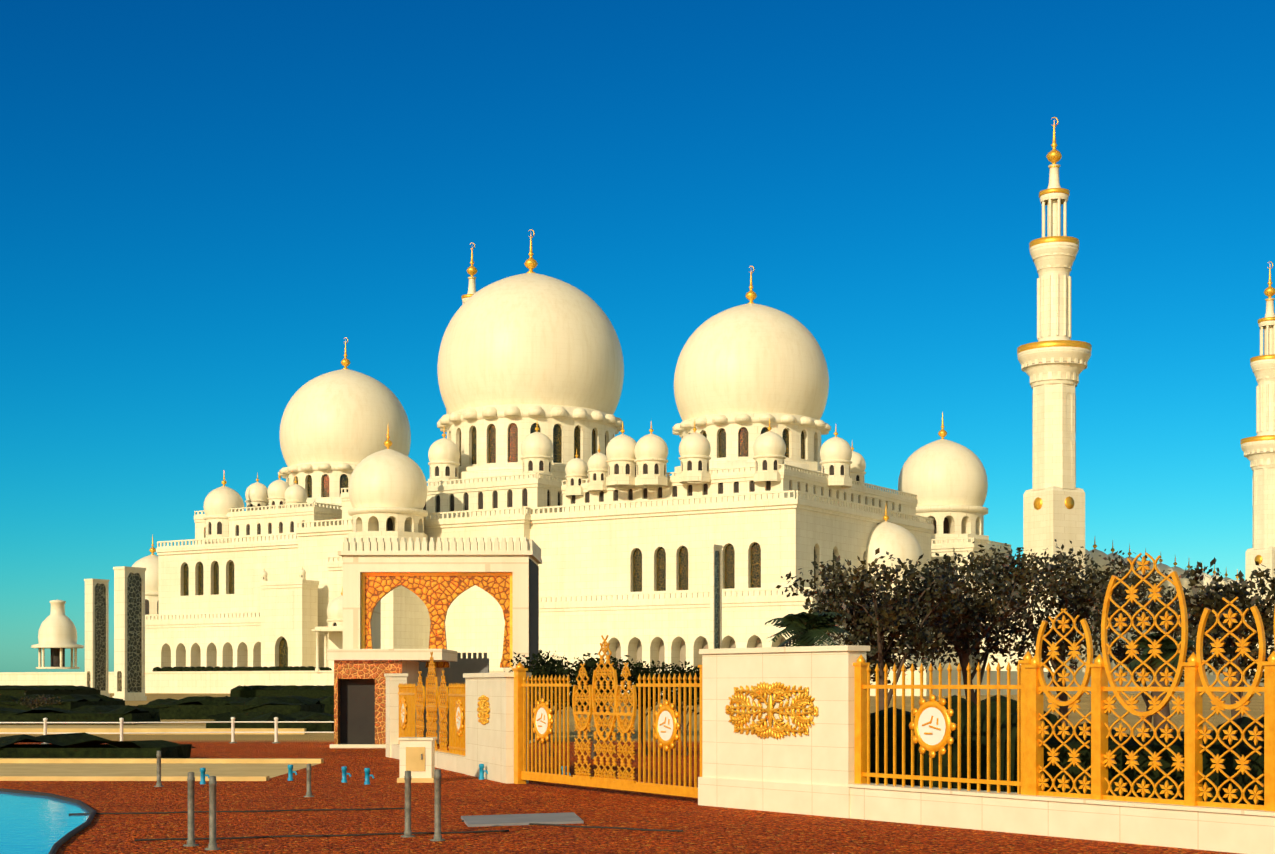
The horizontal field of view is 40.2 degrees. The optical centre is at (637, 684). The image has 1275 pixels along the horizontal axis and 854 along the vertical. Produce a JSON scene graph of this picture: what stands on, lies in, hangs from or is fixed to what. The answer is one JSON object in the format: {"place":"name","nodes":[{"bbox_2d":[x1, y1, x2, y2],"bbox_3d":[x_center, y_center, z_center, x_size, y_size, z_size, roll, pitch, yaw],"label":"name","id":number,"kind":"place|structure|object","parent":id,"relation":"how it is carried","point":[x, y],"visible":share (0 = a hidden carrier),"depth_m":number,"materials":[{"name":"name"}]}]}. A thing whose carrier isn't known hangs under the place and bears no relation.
{"place":"outdoors","nodes":[
{"label":"outdoors","id":0,"kind":"place"},
{"bbox_2d":[327,649,456,747],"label":"guard house","id":1,"kind":"structure","parent":0,"point":[359,700],"depth_m":46.94,"materials":[{"name":"stone"}]},
{"bbox_2d":[384,673,407,757],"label":"fence pier","id":2,"kind":"structure","parent":0,"point":[393,680],"depth_m":40.79,"materials":[{"name":"white stone"}]},
{"bbox_2d":[398,652,464,755],"bbox_3d":[-4.302,0.343,36.952,2.738,2.087,7.582,0,0,1],"label":"fence","id":3,"kind":"object","parent":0,"point":[453,697],"visible":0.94,"depth_m":36.79,"materials":[{"name":"gold metal"}]},
{"bbox_2d":[419,653,488,738],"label":"passage wall","id":4,"kind":"structure","parent":0,"point":[454,672],"depth_m":54.60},
{"bbox_2d":[0,692,1263,853],"bbox_3d":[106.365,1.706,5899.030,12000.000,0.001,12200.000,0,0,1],"label":"ground","id":5,"kind":"structure","parent":0,"point":[713,830],"depth_m":22.74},
{"bbox_2d":[16,690,63,708],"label":"shrub","id":6,"kind":"object","parent":5,"relation":"on","point":[37,702],"visible":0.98,"depth_m":90.36,"materials":[{"name":"green plant"}]},
{"bbox_2d":[0,788,95,853],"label":"reflecting pool","id":7,"kind":"structure","parent":5,"relation":"on","point":[32,822],"depth_m":21.85,"materials":[{"name":"liquid"}]},
{"bbox_2d":[84,579,109,696],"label":"light pylon","id":8,"kind":"object","parent":5,"relation":"on","point":[96,633],"visible":0.9,"depth_m":242.31,"materials":[{"name":"stone"}]},
{"bbox_2d":[113,566,146,700],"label":"light pylon","id":9,"kind":"object","parent":5,"relation":"on","point":[129,633],"visible":0.96,"depth_m":184.82,"materials":[{"name":"stone"}]},
{"bbox_2d":[154,751,163,786],"bbox_3d":[-8.007,1.404,29.162,0.166,0.604,0.161,0,0,1],"label":"bollard post","id":10,"kind":"object","parent":5,"relation":"on","point":[158,783],"visible":1,"depth_m":29.13,"materials":[{"name":"grey metal"}]},
{"bbox_2d":[0,726,323,780],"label":"garden paths","id":11,"kind":"structure","parent":5,"relation":"on","point":[123,769],"depth_m":36.73,"materials":[{"name":"beige stone"}]},
{"bbox_2d":[0,685,333,757],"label":"garden hedges","id":12,"kind":"object","parent":5,"relation":"on","point":[249,703],"visible":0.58,"depth_m":75.59,"materials":[{"name":"green plant"}]},
{"bbox_2d":[0,717,333,743],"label":"railing","id":13,"kind":"object","parent":5,"relation":"on","point":[232,722],"visible":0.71,"depth_m":50.48,"materials":[{"name":"white metal"}]},
{"bbox_2d":[183,772,198,846],"bbox_3d":[-4.727,1.314,18.455,0.166,0.784,0.161,0,0,1],"label":"bollard post","id":14,"kind":"object","parent":5,"relation":"on","point":[191,839],"visible":1,"depth_m":18.42,"materials":[{"name":"grey metal"}]},
{"bbox_2d":[200,768,209,783],"bbox_3d":[-7.414,1.563,29.877,0.176,0.285,0.104,0,0,1],"label":"irrigation riser","id":15,"kind":"object","parent":5,"relation":"on","point":[203,774],"visible":1,"depth_m":29.84,"materials":[{"name":"blue plastic"}]},
{"bbox_2d":[205,776,220,849],"bbox_3d":[-4.395,1.324,18.033,0.166,0.764,0.162,0,0,1],"label":"bollard post","id":16,"kind":"object","parent":5,"relation":"on","point":[212,844],"visible":1,"depth_m":18.00,"materials":[{"name":"grey metal"}]},
{"bbox_2d":[288,765,296,780],"bbox_3d":[-6.138,1.563,31.014,0.176,0.285,0.104,0,0,1],"label":"irrigation riser","id":17,"kind":"object","parent":5,"relation":"on","point":[290,772],"visible":1,"depth_m":30.98,"materials":[{"name":"blue plastic"}]},
{"bbox_2d":[303,764,313,796],"bbox_3d":[-5.001,1.454,26.528,0.166,0.504,0.162,0,0,1],"label":"bollard post","id":18,"kind":"object","parent":5,"relation":"on","point":[308,792],"visible":1,"depth_m":26.50,"materials":[{"name":"grey metal"}]},
{"bbox_2d":[341,766,350,782],"bbox_3d":[-5.078,1.563,30.404,0.176,0.285,0.104,0,0,1],"label":"irrigation riser","id":19,"kind":"object","parent":5,"relation":"on","point":[344,774],"visible":1,"depth_m":30.38,"materials":[{"name":"blue plastic"}]},
{"bbox_2d":[364,768,373,784],"bbox_3d":[-4.588,1.563,29.826,0.176,0.285,0.104,0,0,1],"label":"irrigation riser","id":20,"kind":"object","parent":5,"relation":"on","point":[367,776],"visible":1,"depth_m":29.80,"materials":[{"name":"blue plastic"}]},
{"bbox_2d":[69,807,682,840],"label":"drip lines","id":21,"kind":"object","parent":5,"relation":"on","point":[350,834],"visible":0.9,"depth_m":20.31,"materials":[{"name":"black rubber"}]},
{"bbox_2d":[401,771,414,837],"bbox_3d":[-2.575,1.334,19.546,0.166,0.744,0.161,0,0,1],"label":"bollard post","id":22,"kind":"object","parent":5,"relation":"on","point":[407,831],"visible":1,"depth_m":19.51,"materials":[{"name":"grey metal"}]},
{"bbox_2d":[397,737,436,782],"bbox_3d":[-3.865,1.316,30.582,0.640,0.780,0.480,0,0,1],"label":"utility cabinet","id":23,"kind":"object","parent":5,"relation":"on","point":[417,757],"visible":0.9,"depth_m":30.38,"materials":[{"name":"stone"}]},
{"bbox_2d":[430,769,444,840],"bbox_3d":[-2.186,1.314,19.071,0.166,0.784,0.161,0,0,1],"label":"bollard post","id":24,"kind":"object","parent":5,"relation":"on","point":[437,806],"visible":1,"depth_m":19.04,"materials":[{"name":"grey metal"}]},
{"bbox_2d":[338,537,541,743],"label":"gate portal","id":25,"kind":"object","parent":5,"relation":"on","point":[438,581],"visible":0.79,"depth_m":50.15,"materials":[{"name":"stone"}]},
{"bbox_2d":[446,243,477,413],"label":"minaret","id":26,"kind":"object","parent":5,"relation":"on","point":[472,270],"visible":0.02,"depth_m":500.01,"materials":[{"name":"stone"}]},
{"bbox_2d":[479,764,487,779],"bbox_3d":[-2.768,1.563,31.359,0.176,0.285,0.104,0,0,1],"label":"irrigation riser","id":27,"kind":"object","parent":5,"relation":"on","point":[481,771],"visible":1,"depth_m":31.32,"materials":[{"name":"blue plastic"}]},
{"bbox_2d":[463,672,530,783],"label":"gate pier","id":28,"kind":"structure","parent":5,"relation":"on","point":[489,745],"depth_m":31.02,"materials":[{"name":"stone"}]},
{"bbox_2d":[477,695,489,724],"bbox_3d":[-2.790,0.456,31.577,0.070,0.550,0.872,0,0,-18],"label":"wall ornament","id":29,"kind":"object","parent":28,"relation":"attached to","point":[483,708],"visible":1,"depth_m":31.50,"materials":[{"name":"gold metal"}]},
{"bbox_2d":[461,812,583,826],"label":"ground slab","id":30,"kind":"structure","parent":5,"relation":"on","point":[518,819],"depth_m":21.68,"materials":[{"name":"grey concrete"}]},
{"bbox_2d":[504,649,577,756],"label":"shrub","id":31,"kind":"object","parent":5,"relation":"on","point":[548,668],"visible":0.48,"depth_m":40.90,"materials":[{"name":"green plant"}]},
{"bbox_2d":[561,766,570,774],"bbox_3d":[-1.250,1.563,30.529,0.176,0.285,0.104,0,0,1],"label":"irrigation riser","id":32,"kind":"object","parent":5,"relation":"on","point":[565,770],"visible":0.25,"depth_m":30.50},
{"bbox_2d":[550,653,641,758],"bbox_3d":[-0.980,0.483,39.987,2.003,2.475,1.760,0,0,37],"label":"shrub","id":33,"kind":"object","parent":5,"relation":"on","point":[590,666],"visible":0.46,"depth_m":39.88,"materials":[{"name":"green plant"}]},
{"bbox_2d":[512,635,701,797],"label":"entrance gate","id":34,"kind":"structure","parent":5,"relation":"on","point":[666,724],"depth_m":27.33,"materials":[{"name":"gold metal"}]},
{"bbox_2d":[0,667,1263,695],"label":"platform terrace","id":35,"kind":"structure","parent":5,"relation":"on","point":[221,682],"depth_m":337.71,"materials":[{"name":"stone"}]},
{"bbox_2d":[31,600,83,668],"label":"garden pavilion","id":36,"kind":"structure","parent":35,"relation":"on","point":[57,633],"depth_m":249.89,"materials":[{"name":"stone"}]},
{"bbox_2d":[152,666,331,671],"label":"terrace shrubs","id":37,"kind":"object","parent":35,"relation":"on","point":[259,668],"visible":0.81,"depth_m":337.72,"materials":[{"name":"green plant"}]},
{"bbox_2d":[312,588,342,671],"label":"domed kiosk","id":38,"kind":"object","parent":35,"relation":"on","point":[335,614],"visible":0.35,"depth_m":326.50,"materials":[{"name":"stone"}]},
{"bbox_2d":[132,229,1241,674],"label":"mosque","id":39,"kind":"structure","parent":35,"relation":"on","point":[762,485],"depth_m":337.79,"materials":[{"name":"stone"}]},
{"bbox_2d":[619,660,682,754],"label":"shrub","id":40,"kind":"object","parent":5,"relation":"on","point":[651,671],"visible":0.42,"depth_m":41.75,"materials":[{"name":"green plant"}]},
{"bbox_2d":[662,661,699,755],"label":"shrub","id":41,"kind":"object","parent":5,"relation":"on","point":[687,672],"visible":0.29,"depth_m":41.76,"materials":[{"name":"green plant"}]},
{"bbox_2d":[709,544,722,648],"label":"light pylon","id":42,"kind":"object","parent":5,"relation":"on","point":[715,596],"visible":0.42,"depth_m":200.53,"materials":[{"name":"stone"}]},
{"bbox_2d":[765,612,850,646],"bbox_3d":[2.830,0.227,29.850,1.599,2.978,1.709,0,0,-23],"label":"palm","id":43,"kind":"object","parent":5,"relation":"on","point":[809,629],"visible":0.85,"depth_m":29.72,"materials":[{"name":"green plant"}]},
{"bbox_2d":[391,744,1274,853],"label":"fence plinth","id":44,"kind":"structure","parent":5,"relation":"on","point":[1235,830],"depth_m":20.11,"materials":[{"name":"beige stone"}]},
{"bbox_2d":[853,651,1032,794],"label":"fence railings","id":45,"kind":"object","parent":44,"relation":"on","point":[932,726],"visible":1,"depth_m":21.22,"materials":[{"name":"gold metal"}]},
{"bbox_2d":[1025,553,1274,810],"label":"ornamental panels","id":46,"kind":"object","parent":44,"relation":"on","point":[1195,688],"visible":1,"depth_m":18.68,"materials":[{"name":"gold metal"}]},
{"bbox_2d":[776,548,968,710],"bbox_3d":[4.927,-0.555,37.072,3.821,4.531,3.385,0,0,38],"label":"tree","id":47,"kind":"object","parent":5,"relation":"on","point":[884,616],"visible":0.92,"depth_m":36.58,"materials":[{"name":"green plant"}]},
{"bbox_2d":[873,541,1080,704],"bbox_3d":[7.394,-0.789,40.041,4.845,5.008,4.556,0,0,1],"label":"tree","id":48,"kind":"object","parent":5,"relation":"on","point":[965,626],"visible":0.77,"depth_m":39.54,"materials":[{"name":"green plant"}]},
{"bbox_2d":[1017,117,1091,671],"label":"minaret","id":49,"kind":"object","parent":5,"relation":"on","point":[1053,360],"visible":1,"depth_m":355.28,"materials":[{"name":"stone"}]},
{"bbox_2d":[958,539,1171,725],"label":"tree","id":50,"kind":"object","parent":5,"relation":"on","point":[1082,603],"visible":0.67,"depth_m":42.55,"materials":[{"name":"green plant"}]},
{"bbox_2d":[870,695,1263,804],"bbox_3d":[7.451,0.907,18.681,1.937,1.598,14.689,0,0,-35],"label":"hedge","id":51,"kind":"object","parent":5,"relation":"on","point":[1230,764],"visible":0.35,"depth_m":20.79,"materials":[{"name":"green plant"}]},
{"bbox_2d":[1084,572,1198,732],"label":"tree","id":52,"kind":"object","parent":5,"relation":"on","point":[1120,652],"visible":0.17,"depth_m":46.66,"materials":[{"name":"green plant"}]},
{"bbox_2d":[1123,633,1195,728],"bbox_3d":[8.951,0.418,29.881,1.288,2.599,1.537,0,0,23],"label":"tree","id":53,"kind":"object","parent":5,"relation":"on","point":[1168,648],"visible":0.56,"depth_m":29.70,"materials":[{"name":"green plant"}]},
{"bbox_2d":[1136,581,1244,686],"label":"tree","id":54,"kind":"object","parent":5,"relation":"on","point":[1189,626],"visible":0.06,"depth_m":51.66,"materials":[{"name":"green plant"}]},
{"bbox_2d":[1161,557,1274,719],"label":"tree","id":55,"kind":"object","parent":5,"relation":"on","point":[1230,592],"visible":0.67,"depth_m":32.60,"materials":[{"name":"green plant"}]},
{"bbox_2d":[1240,261,1274,674],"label":"minaret","id":56,"kind":"object","parent":5,"relation":"on","point":[1258,449],"visible":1,"depth_m":462.19,"materials":[{"name":"stone"}]},
{"bbox_2d":[0,0,1274,671],"label":"sky","id":57,"kind":"structure","parent":0,"point":[201,201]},
{"bbox_2d":[699,645,869,786],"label":"perimeter wall","id":58,"kind":"structure","parent":0,"point":[822,753],"depth_m":23.26,"materials":[{"name":"stone"}]},
{"bbox_2d":[725,682,817,738],"bbox_3d":[1.788,0.346,23.471,0.070,0.780,1.879,0,0,-37],"label":"wall emblem","id":59,"kind":"object","parent":58,"relation":"attached to","point":[779,730],"depth_m":23.43,"materials":[{"name":"gold metal"}]}
]}

